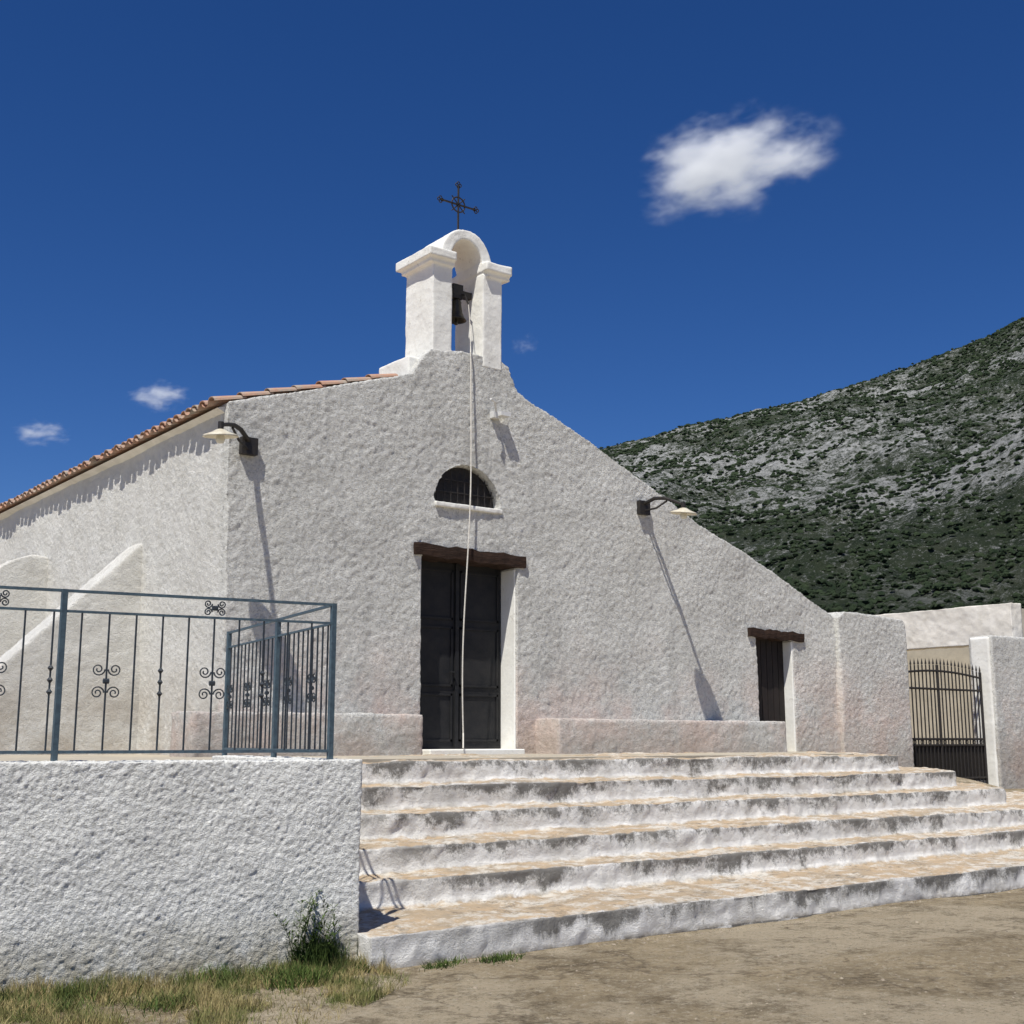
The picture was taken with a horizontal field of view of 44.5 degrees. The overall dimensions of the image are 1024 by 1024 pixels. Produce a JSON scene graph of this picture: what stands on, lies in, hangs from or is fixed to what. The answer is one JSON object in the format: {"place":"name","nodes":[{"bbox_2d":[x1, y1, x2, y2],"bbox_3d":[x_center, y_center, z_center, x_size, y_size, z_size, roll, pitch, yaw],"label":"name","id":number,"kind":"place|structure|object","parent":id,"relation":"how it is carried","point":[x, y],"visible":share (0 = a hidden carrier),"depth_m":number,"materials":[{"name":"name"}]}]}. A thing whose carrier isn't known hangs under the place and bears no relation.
{"place":"outdoors","nodes":[
{"label":"outdoors","id":0,"kind":"place"},
{"bbox_2d":[0,949,416,1023],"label":"dry grass","id":1,"kind":"structure","parent":0,"point":[222,1005],"depth_m":7.86,"materials":[{"name":"beige plant"}]},
{"bbox_2d":[0,777,1023,1023],"bbox_3d":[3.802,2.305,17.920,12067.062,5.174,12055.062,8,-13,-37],"label":"ground","id":2,"kind":"structure","parent":0,"point":[524,989],"depth_m":8.49,"materials":[{"name":"beige soil"}]},
{"bbox_2d":[0,755,362,994],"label":"retaining wall","id":3,"kind":"structure","parent":2,"relation":"on","point":[167,867],"depth_m":8.53,"materials":[{"name":"white paint"}]},
{"bbox_2d":[0,933,526,1021],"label":"green grass","id":4,"kind":"structure","parent":2,"relation":"on","point":[317,958],"depth_m":8.35,"materials":[{"name":"green plant"}]},
{"bbox_2d":[274,890,343,967],"bbox_3d":[-1.433,2.953,8.796,0.553,0.561,0.306,4,-11,-21],"label":"weed plant","id":5,"kind":"object","parent":2,"relation":"on","point":[313,937],"visible":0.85,"depth_m":8.80,"materials":[{"name":"green plant"}]},
{"bbox_2d":[0,748,853,762],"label":"terrace","id":6,"kind":"structure","parent":2,"relation":"on","point":[115,757],"depth_m":15.08,"materials":[{"name":"beige stone"}]},
{"bbox_2d":[0,585,336,760],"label":"metal railing","id":7,"kind":"object","parent":6,"relation":"on","point":[273,750],"visible":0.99,"depth_m":9.28,"materials":[{"name":"grey metal"}]},
{"bbox_2d":[170,711,422,756],"bbox_3d":[-2.627,2.893,15.642,3.234,0.769,0.654,8,-13,-37],"label":"stone bench","id":8,"kind":"object","parent":6,"relation":"on","point":[364,734],"visible":0.44,"depth_m":15.47,"materials":[{"name":"white paint"}]},
{"bbox_2d":[0,181,840,754],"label":"church","id":9,"kind":"structure","parent":6,"relation":"on","point":[454,551],"depth_m":18.06,"materials":[{"name":"white rough plaster"}]},
{"bbox_2d":[202,421,257,455],"bbox_3d":[-3.480,-0.924,15.429,0.428,0.377,1.295,0,-10,2],"label":"wall lamp","id":10,"kind":"object","parent":9,"relation":"attached to","point":[248,445],"visible":1,"depth_m":15.52,"materials":[{"name":"black metal"}]},
{"bbox_2d":[420,560,500,748],"bbox_3d":[-0.799,2.052,17.933,1.620,2.640,0.150,8,-13,-37],"label":"main door","id":11,"kind":"structure","parent":9,"relation":"in","point":[442,584],"depth_m":17.99,"materials":[{"name":"paint"}]},
{"bbox_2d":[434,469,492,507],"bbox_3d":[-0.712,-0.353,18.173,1.120,0.558,0.088,8,-13,-37],"label":"lunette window","id":12,"kind":"structure","parent":9,"relation":"in","point":[453,486],"depth_m":18.17,"materials":[{"name":"black glass"}]},
{"bbox_2d":[490,398,510,419],"bbox_3d":[-0.219,-1.512,18.444,0.426,0.236,0.274,8,-13,-37],"label":"flood light","id":13,"kind":"object","parent":9,"relation":"attached to","point":[496,414],"visible":1,"depth_m":18.44,"materials":[{"name":"white plastic"}]},
{"bbox_2d":[637,497,696,518],"bbox_3d":[2.454,-0.058,19.703,0.428,0.448,1.109,8,-13,-37],"label":"wall lamp","id":14,"kind":"object","parent":9,"relation":"attached to","point":[644,508],"visible":1,"depth_m":19.77,"materials":[{"name":"black metal"}]},
{"bbox_2d":[755,639,785,722],"bbox_3d":[4.400,3.168,21.654,0.890,1.940,0.075,8,-13,-37],"label":"side door","id":15,"kind":"structure","parent":9,"relation":"in","point":[769,654],"depth_m":21.73,"materials":[{"name":"brown wood"}]},
{"bbox_2d":[535,718,786,753],"bbox_3d":[2.425,3.604,19.456,4.928,0.735,0.656,8,-13,-37],"label":"stone bench","id":16,"kind":"object","parent":6,"relation":"on","point":[574,736],"visible":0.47,"depth_m":18.89,"materials":[{"name":"white paint"}]},
{"bbox_2d":[290,751,1023,968],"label":"stone steps","id":17,"kind":"structure","parent":2,"relation":"on","point":[472,858],"depth_m":12.71,"materials":[{"name":"white stone"}]},
{"bbox_2d":[828,612,913,766],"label":"boundary wall","id":18,"kind":"structure","parent":2,"relation":"on","point":[873,701],"depth_m":22.96,"materials":[{"name":"white paint"}]},
{"bbox_2d":[875,603,1023,780],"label":"cemetery building","id":19,"kind":"structure","parent":2,"relation":"on","point":[942,634],"depth_m":29.62,"materials":[{"name":"white paint"}]},
{"bbox_2d":[970,637,998,786],"bbox_3d":[9.746,4.242,25.759,0.090,3.314,0.441,8,-13,-37],"label":"gate jamb","id":20,"kind":"object","parent":2,"relation":"on","point":[980,651],"visible":0.76,"depth_m":25.75,"materials":[{"name":"white paint"}]},
{"bbox_2d":[908,658,988,783],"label":"iron gate","id":21,"kind":"structure","parent":20,"relation":"attached to","point":[966,760],"depth_m":25.00,"materials":[{"name":"black metal"}]},
{"bbox_2d":[969,635,1023,788],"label":"boundary wall","id":22,"kind":"structure","parent":2,"relation":"on","point":[1007,660],"depth_m":25.86,"materials":[{"name":"white paint"}]},
{"bbox_2d":[0,0,1023,502],"label":"sky","id":23,"kind":"structure","parent":0,"point":[698,210],"materials":[{"name":"blue"}]},
{"bbox_2d":[121,889,1022,1023],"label":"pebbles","id":24,"kind":"object","parent":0,"point":[631,1012],"visible":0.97,"depth_m":9.43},
{"bbox_2d":[600,320,1023,614],"bbox_3d":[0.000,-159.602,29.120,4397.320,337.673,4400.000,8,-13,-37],"label":"mountain","id":25,"kind":"structure","parent":0,"point":[900,458],"depth_m":495.18,"materials":[{"name":"stone"}]},
{"bbox_2d":[598,317,1023,614],"bbox_3d":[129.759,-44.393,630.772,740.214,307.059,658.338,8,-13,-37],"label":"hillside shrubs","id":26,"kind":"object","parent":25,"relation":"on","point":[917,573],"visible":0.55,"depth_m":467.72,"materials":[{"name":"green plant"}]}
]}

